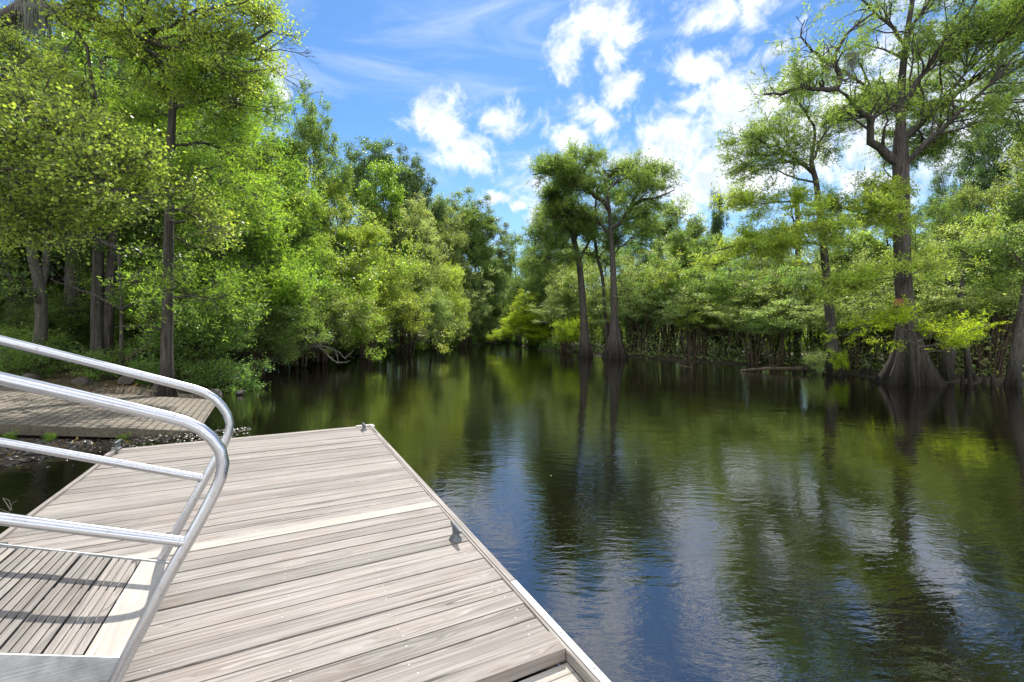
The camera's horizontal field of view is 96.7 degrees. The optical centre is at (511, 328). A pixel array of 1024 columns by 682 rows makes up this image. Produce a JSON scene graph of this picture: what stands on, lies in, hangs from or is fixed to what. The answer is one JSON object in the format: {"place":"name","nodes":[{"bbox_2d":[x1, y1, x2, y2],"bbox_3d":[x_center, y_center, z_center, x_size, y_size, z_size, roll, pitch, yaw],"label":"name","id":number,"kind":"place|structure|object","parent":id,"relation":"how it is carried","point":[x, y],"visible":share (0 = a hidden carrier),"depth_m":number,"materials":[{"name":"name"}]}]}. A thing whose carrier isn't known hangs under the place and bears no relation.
{"place":"outdoors","nodes":[
{"label":"outdoors","id":0,"kind":"place"},
{"bbox_2d":[0,342,1023,681],"bbox_3d":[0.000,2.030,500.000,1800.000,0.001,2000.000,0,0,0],"label":"river water","id":1,"kind":"structure","parent":0,"point":[640,520],"depth_m":5.56,"materials":[{"name":"liquid"}]},
{"bbox_2d":[0,422,610,681],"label":"floating dock","id":2,"kind":"object","parent":1,"relation":"on","point":[359,553],"visible":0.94,"depth_m":2.94,"materials":[{"name":"grey wood"}]},
{"bbox_2d":[0,335,233,681],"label":"gangway","id":3,"kind":"object","parent":2,"relation":"on","point":[31,578],"visible":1,"depth_m":2.08,"materials":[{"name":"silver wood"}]},
{"bbox_2d":[851,206,929,349],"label":"broadleaf tree","id":4,"kind":"object","parent":1,"relation":"on","point":[868,234],"visible":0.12,"depth_m":25.91,"materials":[{"name":"green plant"}]},
{"bbox_2d":[813,294,1012,387],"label":"cypress sapling","id":5,"kind":"object","parent":1,"relation":"on","point":[963,330],"visible":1,"depth_m":15.30,"materials":[{"name":"green plant"}]},
{"bbox_2d":[873,264,1002,371],"bbox_3d":[17.729,-0.346,18.772,4.178,4.720,4.984,0,0,6],"label":"thicket shrub","id":6,"kind":"object","parent":1,"relation":"on","point":[949,305],"visible":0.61,"depth_m":18.05,"materials":[{"name":"green plant"}]},
{"bbox_2d":[911,154,991,240],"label":"broadleaf tree","id":7,"kind":"object","parent":1,"relation":"on","point":[938,188],"visible":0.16,"depth_m":30.82,"materials":[{"name":"green plant"}]},
{"bbox_2d":[927,179,1008,357],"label":"broadleaf tree","id":8,"kind":"object","parent":1,"relation":"on","point":[969,193],"visible":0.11,"depth_m":27.55,"materials":[{"name":"green plant"}]},
{"bbox_2d":[913,240,1023,377],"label":"thicket shrub","id":9,"kind":"object","parent":1,"relation":"on","point":[1005,296],"visible":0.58,"depth_m":17.75,"materials":[{"name":"green plant"}]},
{"bbox_2d":[915,222,1023,368],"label":"thicket shrub","id":10,"kind":"object","parent":1,"relation":"on","point":[993,341],"visible":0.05,"depth_m":20.40,"materials":[{"name":"green plant"}]},
{"bbox_2d":[0,330,1023,466],"bbox_3d":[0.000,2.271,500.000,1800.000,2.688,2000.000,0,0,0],"label":"ground","id":11,"kind":"structure","parent":0,"point":[143,390],"depth_m":17.21,"materials":[{"name":"brown soil"}]},
{"bbox_2d":[0,338,64,378],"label":"bush","id":12,"kind":"object","parent":11,"relation":"on","point":[17,367],"visible":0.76,"depth_m":12.81,"materials":[{"name":"green plant"}]},
{"bbox_2d":[0,329,82,370],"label":"bush","id":13,"kind":"object","parent":11,"relation":"on","point":[56,363],"visible":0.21,"depth_m":14.68,"materials":[{"name":"green plant"}]},
{"bbox_2d":[0,275,90,360],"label":"undergrowth shrub","id":14,"kind":"object","parent":11,"relation":"on","point":[69,320],"visible":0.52,"depth_m":18.22,"materials":[{"name":"green plant"}]},
{"bbox_2d":[0,62,136,372],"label":"forked tree","id":15,"kind":"object","parent":11,"relation":"on","point":[39,274],"visible":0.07,"depth_m":14.08,"materials":[{"name":"green plant"}]},
{"bbox_2d":[10,85,128,355],"bbox_3d":[-19.171,-4.095,20.004,8.237,11.942,3.682,0,0,27],"label":"swamp tree","id":16,"kind":"object","parent":11,"relation":"on","point":[67,277],"visible":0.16,"depth_m":19.23,"materials":[{"name":"green plant"}]},
{"bbox_2d":[0,17,139,329],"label":"broadleaf tree","id":17,"kind":"object","parent":11,"relation":"on","point":[54,257],"visible":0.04,"depth_m":19.91,"materials":[{"name":"green plant"}]},
{"bbox_2d":[0,47,150,371],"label":"swamp tree","id":18,"kind":"object","parent":11,"relation":"on","point":[96,324],"visible":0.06,"depth_m":15.38,"materials":[{"name":"green plant"}]},
{"bbox_2d":[1,0,178,317],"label":"broadleaf tree","id":19,"kind":"object","parent":11,"relation":"on","point":[85,60],"depth_m":23.58,"materials":[{"name":"green plant"}]},
{"bbox_2d":[55,341,135,379],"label":"bush","id":20,"kind":"object","parent":11,"relation":"on","point":[82,368],"visible":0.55,"depth_m":13.53,"materials":[{"name":"green plant"}]},
{"bbox_2d":[0,387,214,437],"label":"wooden dock","id":21,"kind":"object","parent":11,"relation":"on","point":[25,413],"visible":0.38,"depth_m":9.02,"materials":[{"name":"wood"}]},
{"bbox_2d":[56,259,160,350],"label":"undergrowth shrub","id":22,"kind":"object","parent":11,"relation":"on","point":[133,332],"visible":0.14,"depth_m":18.99,"materials":[{"name":"green plant"}]},
{"bbox_2d":[32,1,189,361],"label":"swamp tree","id":23,"kind":"object","parent":11,"relation":"on","point":[108,318],"visible":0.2,"depth_m":15.60,"materials":[{"name":"green plant"}]},
{"bbox_2d":[37,182,206,377],"bbox_3d":[-12.659,-1.617,15.025,7.260,6.894,3.869,0,0,18],"label":"swamp tree","id":24,"kind":"object","parent":11,"relation":"on","point":[140,249],"visible":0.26,"depth_m":14.45,"materials":[{"name":"green plant"}]},
{"bbox_2d":[0,7,249,264],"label":"sweetgum","id":25,"kind":"object","parent":11,"relation":"on","point":[90,165],"visible":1,"depth_m":7.93,"materials":[{"name":"green plant"}]},
{"bbox_2d":[0,427,250,467],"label":"gravel","id":26,"kind":"structure","parent":11,"relation":"on","point":[73,447],"depth_m":7.82,"materials":[{"name":"stone"}]},
{"bbox_2d":[60,47,237,341],"bbox_3d":[-16.257,-5.633,20.350,6.213,14.876,6.328,0,0,5],"label":"broadleaf tree","id":27,"kind":"object","parent":11,"relation":"on","point":[87,280],"visible":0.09,"depth_m":18.98,"materials":[{"name":"green plant"}]},
{"bbox_2d":[0,0,322,153],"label":"water oak","id":28,"kind":"object","parent":11,"relation":"on","point":[113,28],"visible":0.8,"depth_m":11.44,"materials":[{"name":"green plant"}]},
{"bbox_2d":[3,0,64,46],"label":"spanish moss","id":29,"kind":"object","parent":28,"relation":"hanging from","point":[34,16],"visible":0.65,"depth_m":11.27,"materials":[{"name":"grey plant"}]},
{"bbox_2d":[122,101,214,361],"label":"swamp tree","id":30,"kind":"object","parent":11,"relation":"on","point":[152,230],"visible":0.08,"depth_m":16.93,"materials":[{"name":"green plant"}]},
{"bbox_2d":[97,270,268,381],"bbox_3d":[-10.780,0.014,15.339,3.645,3.769,4.751,0,0,42],"label":"overhanging shrub","id":31,"kind":"object","parent":11,"relation":"on","point":[216,346],"visible":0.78,"depth_m":14.90,"materials":[{"name":"green plant"}]},
{"bbox_2d":[72,0,302,396],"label":"bald cypress","id":32,"kind":"object","parent":11,"relation":"on","point":[145,114],"visible":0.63,"depth_m":12.44,"materials":[{"name":"green plant"}]},
{"bbox_2d":[174,353,234,390],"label":"bush","id":33,"kind":"object","parent":11,"relation":"on","point":[190,373],"visible":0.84,"depth_m":14.35,"materials":[{"name":"green plant"}]},
{"bbox_2d":[104,62,323,372],"bbox_3d":[-12.260,-5.022,18.860,9.211,13.868,8.544,0,0,4],"label":"broadleaf tree","id":34,"kind":"object","parent":11,"relation":"on","point":[294,288],"visible":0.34,"depth_m":18.44,"materials":[{"name":"green plant"}]},
{"bbox_2d":[180,242,280,368],"bbox_3d":[-13.719,-1.525,21.780,7.152,7.111,5.565,0,0,33],"label":"overhanging shrub","id":35,"kind":"object","parent":11,"relation":"on","point":[218,261],"visible":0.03,"depth_m":19.64,"materials":[{"name":"green plant"}]},
{"bbox_2d":[125,278,336,371],"bbox_3d":[-11.259,-0.156,19.842,7.430,4.158,6.459,0,0,17],"label":"overhanging shrub","id":36,"kind":"object","parent":11,"relation":"on","point":[296,328],"visible":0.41,"depth_m":19.36,"materials":[{"name":"green plant"}]},
{"bbox_2d":[195,352,276,392],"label":"bush","id":37,"kind":"object","parent":11,"relation":"on","point":[245,384],"visible":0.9,"depth_m":14.89,"materials":[{"name":"green plant"}]},
{"bbox_2d":[199,292,308,373],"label":"overhanging shrub","id":38,"kind":"object","parent":11,"relation":"on","point":[285,347],"visible":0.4,"depth_m":18.76,"materials":[{"name":"green plant"}]},
{"bbox_2d":[181,70,341,362],"bbox_3d":[-13.754,-5.846,24.166,10.577,15.612,9.811,0,0,0],"label":"broadleaf tree","id":39,"kind":"object","parent":11,"relation":"on","point":[309,263],"visible":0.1,"depth_m":23.77,"materials":[{"name":"green plant"}]},
{"bbox_2d":[225,134,346,357],"bbox_3d":[-13.212,-4.716,26.033,6.682,13.026,7.313,0,0,-26],"label":"broadleaf tree","id":40,"kind":"object","parent":11,"relation":"on","point":[298,199],"visible":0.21,"depth_m":25.67,"materials":[{"name":"green plant"}]},
{"bbox_2d":[231,126,342,352],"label":"broadleaf tree","id":41,"kind":"object","parent":11,"relation":"on","point":[287,142],"visible":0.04,"depth_m":27.33,"materials":[{"name":"green plant"}]},
{"bbox_2d":[240,272,375,365],"bbox_3d":[-11.575,-0.702,23.797,7.743,5.331,6.731,0,0,-40],"label":"overhanging shrub","id":42,"kind":"object","parent":11,"relation":"on","point":[338,313],"visible":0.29,"depth_m":23.39,"materials":[{"name":"green plant"}]},
{"bbox_2d":[265,74,355,340],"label":"broadleaf tree","id":43,"kind":"object","parent":11,"relation":"on","point":[312,134],"visible":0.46,"depth_m":30.43,"materials":[{"name":"green plant"}]},
{"bbox_2d":[268,229,408,359],"bbox_3d":[-11.507,-2.226,29.185,9.420,8.553,12.280,0,0,20],"label":"overhanging shrub","id":44,"kind":"object","parent":11,"relation":"on","point":[356,261],"visible":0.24,"depth_m":27.65,"materials":[{"name":"green plant"}]},
{"bbox_2d":[280,276,402,362],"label":"overhanging shrub","id":45,"kind":"object","parent":11,"relation":"on","point":[320,358],"visible":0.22,"depth_m":25.18,"materials":[{"name":"green plant"}]},
{"bbox_2d":[305,176,391,353],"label":"broadleaf tree","id":46,"kind":"object","parent":11,"relation":"on","point":[369,235],"visible":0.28,"depth_m":30.99,"materials":[{"name":"green plant"}]},
{"bbox_2d":[330,232,430,356],"bbox_3d":[-10.309,-2.540,33.044,8.157,9.295,10.484,0,0,7],"label":"overhanging shrub","id":47,"kind":"object","parent":11,"relation":"on","point":[413,264],"visible":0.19,"depth_m":31.87,"materials":[{"name":"green plant"}]},
{"bbox_2d":[325,133,442,337],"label":"broadleaf tree","id":48,"kind":"object","parent":11,"relation":"on","point":[359,170],"visible":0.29,"depth_m":44.91,"materials":[{"name":"green plant"}]},
{"bbox_2d":[353,157,417,339],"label":"broadleaf tree","id":49,"kind":"object","parent":11,"relation":"on","point":[385,175],"visible":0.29,"depth_m":40.16,"materials":[{"name":"green plant"}]},
{"bbox_2d":[330,277,455,358],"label":"overhanging shrub","id":50,"kind":"object","parent":11,"relation":"on","point":[407,308],"visible":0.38,"depth_m":30.09,"materials":[{"name":"green plant"}]},
{"bbox_2d":[238,330,560,360],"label":"bank undergrowth","id":51,"kind":"object","parent":11,"relation":"on","point":[541,344],"visible":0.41,"depth_m":42.58,"materials":[{"name":"green plant"}]},
{"bbox_2d":[339,275,470,353],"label":"overhanging shrub","id":52,"kind":"object","parent":11,"relation":"on","point":[437,305],"visible":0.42,"depth_m":33.86,"materials":[{"name":"green plant"}]},
{"bbox_2d":[374,237,449,352],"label":"overhanging shrub","id":53,"kind":"object","parent":11,"relation":"on","point":[436,269],"visible":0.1,"depth_m":36.84,"materials":[{"name":"green plant"}]},
{"bbox_2d":[373,190,453,337],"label":"broadleaf tree","id":54,"kind":"object","parent":11,"relation":"on","point":[415,221],"visible":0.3,"depth_m":41.00,"materials":[{"name":"green plant"}]},
{"bbox_2d":[385,143,452,267],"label":"broadleaf tree","id":55,"kind":"object","parent":11,"relation":"on","point":[439,211],"visible":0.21,"depth_m":49.31,"materials":[{"name":"green plant"}]},
{"bbox_2d":[397,282,471,349],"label":"overhanging shrub","id":56,"kind":"object","parent":11,"relation":"on","point":[463,305],"visible":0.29,"depth_m":40.67,"materials":[{"name":"green plant"}]},
{"bbox_2d":[411,249,465,349],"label":"overhanging shrub","id":57,"kind":"object","parent":11,"relation":"on","point":[453,274],"visible":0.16,"depth_m":41.53,"materials":[{"name":"green plant"}]},
{"bbox_2d":[421,193,481,334],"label":"broadleaf tree","id":58,"kind":"object","parent":11,"relation":"on","point":[460,240],"visible":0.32,"depth_m":51.47,"materials":[{"name":"green plant"}]},
{"bbox_2d":[422,185,497,337],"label":"broadleaf tree","id":59,"kind":"object","parent":11,"relation":"on","point":[469,213],"visible":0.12,"depth_m":58.46,"materials":[{"name":"green plant"}]},
{"bbox_2d":[447,264,501,346],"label":"overhanging shrub","id":60,"kind":"object","parent":11,"relation":"on","point":[474,315],"visible":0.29,"depth_m":49.45,"materials":[{"name":"green plant"}]},
{"bbox_2d":[448,192,515,332],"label":"broadleaf tree","id":61,"kind":"object","parent":11,"relation":"on","point":[502,232],"visible":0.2,"depth_m":60.60,"materials":[{"name":"green plant"}]},
{"bbox_2d":[461,214,507,341],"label":"broadleaf tree","id":62,"kind":"object","parent":11,"relation":"on","point":[479,253],"visible":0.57,"depth_m":57.15,"materials":[{"name":"green plant"}]},
{"bbox_2d":[494,229,532,303],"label":"broadleaf tree","id":63,"kind":"object","parent":11,"relation":"on","point":[513,241],"visible":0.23,"depth_m":64.81,"materials":[{"name":"green plant"}]},
{"bbox_2d":[485,289,556,346],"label":"cypress","id":64,"kind":"object","parent":11,"relation":"on","point":[537,334],"visible":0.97,"depth_m":45.29,"materials":[{"name":"green plant"}]},
{"bbox_2d":[493,222,558,345],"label":"cypress","id":65,"kind":"object","parent":11,"relation":"on","point":[514,285],"visible":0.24,"depth_m":51.77,"materials":[{"name":"green plant"}]},
{"bbox_2d":[510,219,589,345],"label":"cypress","id":66,"kind":"object","parent":11,"relation":"on","point":[538,284],"visible":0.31,"depth_m":46.74,"materials":[{"name":"green plant"}]},
{"bbox_2d":[526,289,595,352],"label":"thicket shrub","id":67,"kind":"object","parent":11,"relation":"on","point":[547,313],"visible":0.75,"depth_m":37.41,"materials":[{"name":"green plant"}]},
{"bbox_2d":[543,263,587,346],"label":"thicket shrub","id":68,"kind":"object","parent":11,"relation":"on","point":[564,293],"visible":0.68,"depth_m":39.27,"materials":[{"name":"green plant"}]},
{"bbox_2d":[515,195,627,356],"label":"bald cypress","id":69,"kind":"object","parent":11,"relation":"on","point":[553,233],"visible":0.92,"depth_m":32.13,"materials":[{"name":"green plant"}]},
{"bbox_2d":[550,313,592,352],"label":"cypress","id":70,"kind":"object","parent":11,"relation":"on","point":[570,332],"visible":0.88,"depth_m":34.33,"materials":[{"name":"green plant"}]},
{"bbox_2d":[567,244,609,348],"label":"thicket shrub","id":71,"kind":"object","parent":11,"relation":"on","point":[594,327],"visible":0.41,"depth_m":39.91,"materials":[{"name":"green plant"}]},
{"bbox_2d":[525,137,684,358],"bbox_3d":[6.094,-5.278,31.304,11.471,15.216,7.779,0,0,-10],"label":"bald cypress","id":72,"kind":"object","parent":11,"relation":"on","point":[569,174],"visible":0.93,"depth_m":30.38,"materials":[{"name":"green plant"}]},
{"bbox_2d":[573,253,641,347],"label":"thicket shrub","id":73,"kind":"object","parent":11,"relation":"on","point":[598,288],"visible":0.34,"depth_m":36.52,"materials":[{"name":"green plant"}]},
{"bbox_2d":[582,183,636,346],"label":"bald cypress","id":74,"kind":"object","parent":11,"relation":"on","point":[611,198],"visible":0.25,"depth_m":34.06,"materials":[{"name":"green plant"}]},
{"bbox_2d":[589,281,661,352],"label":"thicket shrub","id":75,"kind":"object","parent":11,"relation":"on","point":[649,303],"visible":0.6,"depth_m":32.65,"materials":[{"name":"green plant"}]},
{"bbox_2d":[600,292,668,356],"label":"thicket shrub","id":76,"kind":"object","parent":11,"relation":"on","point":[650,317],"visible":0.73,"depth_m":31.71,"materials":[{"name":"green plant"}]},
{"bbox_2d":[604,246,684,350],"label":"thicket shrub","id":77,"kind":"object","parent":11,"relation":"on","point":[638,283],"visible":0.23,"depth_m":33.65,"materials":[{"name":"green plant"}]},
{"bbox_2d":[628,260,683,355],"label":"thicket shrub","id":78,"kind":"object","parent":11,"relation":"on","point":[658,302],"visible":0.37,"depth_m":31.77,"materials":[{"name":"green plant"}]},
{"bbox_2d":[642,250,699,354],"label":"thicket shrub","id":79,"kind":"object","parent":11,"relation":"on","point":[668,275],"visible":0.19,"depth_m":32.03,"materials":[{"name":"green plant"}]},
{"bbox_2d":[635,190,708,347],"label":"broadleaf tree","id":80,"kind":"object","parent":11,"relation":"on","point":[671,211],"visible":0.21,"depth_m":39.16,"materials":[{"name":"green plant"}]},
{"bbox_2d":[634,248,711,355],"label":"thicket shrub","id":81,"kind":"object","parent":11,"relation":"on","point":[656,290],"visible":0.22,"depth_m":31.02,"materials":[{"name":"green plant"}]},
{"bbox_2d":[667,225,695,345],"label":"thicket shrub","id":82,"kind":"object","parent":11,"relation":"on","point":[678,239],"visible":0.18,"depth_m":34.01,"materials":[{"name":"green plant"}]},
{"bbox_2d":[652,273,732,359],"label":"thicket shrub","id":83,"kind":"object","parent":11,"relation":"on","point":[675,305],"visible":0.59,"depth_m":27.89,"materials":[{"name":"green plant"}]},
{"bbox_2d":[665,285,735,360],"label":"thicket shrub","id":84,"kind":"object","parent":11,"relation":"on","point":[694,322],"visible":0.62,"depth_m":27.49,"materials":[{"name":"green plant"}]},
{"bbox_2d":[664,258,746,356],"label":"thicket shrub","id":85,"kind":"object","parent":11,"relation":"on","point":[704,276],"visible":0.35,"depth_m":29.13,"materials":[{"name":"green plant"}]},
{"bbox_2d":[703,189,730,272],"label":"broadleaf tree","id":86,"kind":"object","parent":11,"relation":"on","point":[717,220],"visible":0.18,"depth_m":43.46,"materials":[{"name":"green plant"}]},
{"bbox_2d":[678,256,778,360],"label":"thicket shrub","id":87,"kind":"object","parent":11,"relation":"on","point":[719,297],"visible":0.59,"depth_m":26.87,"materials":[{"name":"green plant"}]},
{"bbox_2d":[699,284,798,365],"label":"thicket shrub","id":88,"kind":"object","parent":11,"relation":"on","point":[752,361],"visible":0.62,"depth_m":24.57,"materials":[{"name":"green plant"}]},
{"bbox_2d":[703,254,806,360],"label":"thicket shrub","id":89,"kind":"object","parent":11,"relation":"on","point":[773,280],"visible":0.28,"depth_m":25.98,"materials":[{"name":"green plant"}]},
{"bbox_2d":[717,287,825,365],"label":"thicket shrub","id":90,"kind":"object","parent":11,"relation":"on","point":[765,326],"visible":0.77,"depth_m":23.43,"materials":[{"name":"green plant"}]},
{"bbox_2d":[688,60,870,375],"bbox_3d":[11.936,-4.620,19.476,9.828,13.966,5.771,0,0,0],"label":"bald cypress","id":91,"kind":"object","parent":11,"relation":"on","point":[769,247],"visible":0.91,"depth_m":18.66,"materials":[{"name":"green plant"}]},
{"bbox_2d":[729,252,834,361],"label":"thicket shrub","id":92,"kind":"object","parent":11,"relation":"on","point":[777,286],"visible":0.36,"depth_m":25.09,"materials":[{"name":"green plant"}]},
{"bbox_2d":[551,317,1023,378],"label":"thicket undergrowth","id":93,"kind":"object","parent":11,"relation":"on","point":[865,364],"visible":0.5,"depth_m":24.27,"materials":[{"name":"green plant"}]},
{"bbox_2d":[771,241,869,358],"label":"thicket shrub","id":94,"kind":"object","parent":11,"relation":"on","point":[805,283],"visible":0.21,"depth_m":24.23,"materials":[{"name":"green plant"}]},
{"bbox_2d":[768,232,881,355],"bbox_3d":[18.661,-2.247,27.570,5.907,8.696,4.953,0,0,42],"label":"thicket shrub","id":95,"kind":"object","parent":11,"relation":"on","point":[831,257],"visible":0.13,"depth_m":26.96,"materials":[{"name":"green plant"}]},
{"bbox_2d":[787,283,895,369],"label":"thicket shrub","id":96,"kind":"object","parent":11,"relation":"on","point":[820,317],"visible":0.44,"depth_m":20.80,"materials":[{"name":"green plant"}]},
{"bbox_2d":[809,283,932,369],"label":"thicket shrub","id":97,"kind":"object","parent":11,"relation":"on","point":[854,308],"visible":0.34,"depth_m":20.67,"materials":[{"name":"green plant"}]},
{"bbox_2d":[739,0,1023,387],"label":"bald cypress","id":98,"kind":"object","parent":11,"relation":"on","point":[1001,24],"visible":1,"depth_m":15.83,"materials":[{"name":"green plant"}]},
{"bbox_2d":[913,188,963,256],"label":"broadleaf tree","id":99,"kind":"object","parent":11,"relation":"on","point":[942,208],"visible":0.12,"depth_m":27.59,"materials":[{"name":"green plant"}]},
{"bbox_2d":[921,226,1015,378],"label":"swamp tree","id":100,"kind":"object","parent":11,"relation":"on","point":[974,245],"visible":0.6,"depth_m":17.74,"materials":[{"name":"green plant"}]},
{"bbox_2d":[918,81,1023,232],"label":"broadleaf tree","id":101,"kind":"object","parent":11,"relation":"on","point":[984,176],"visible":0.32,"depth_m":32.29,"materials":[{"name":"green plant"}]},
{"bbox_2d":[964,121,1023,228],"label":"broadleaf tree","id":102,"kind":"object","parent":11,"relation":"on","point":[1017,158],"visible":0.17,"depth_m":26.49,"materials":[{"name":"green plant"}]},
{"bbox_2d":[979,154,1023,386],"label":"swamp tree","id":103,"kind":"object","parent":11,"relation":"on","point":[1005,258],"visible":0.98,"depth_m":16.54,"materials":[{"name":"green plant"}]},
{"bbox_2d":[0,0,1023,298],"label":"sky","id":104,"kind":"structure","parent":0,"point":[478,89],"materials":[{"name":"blue"}]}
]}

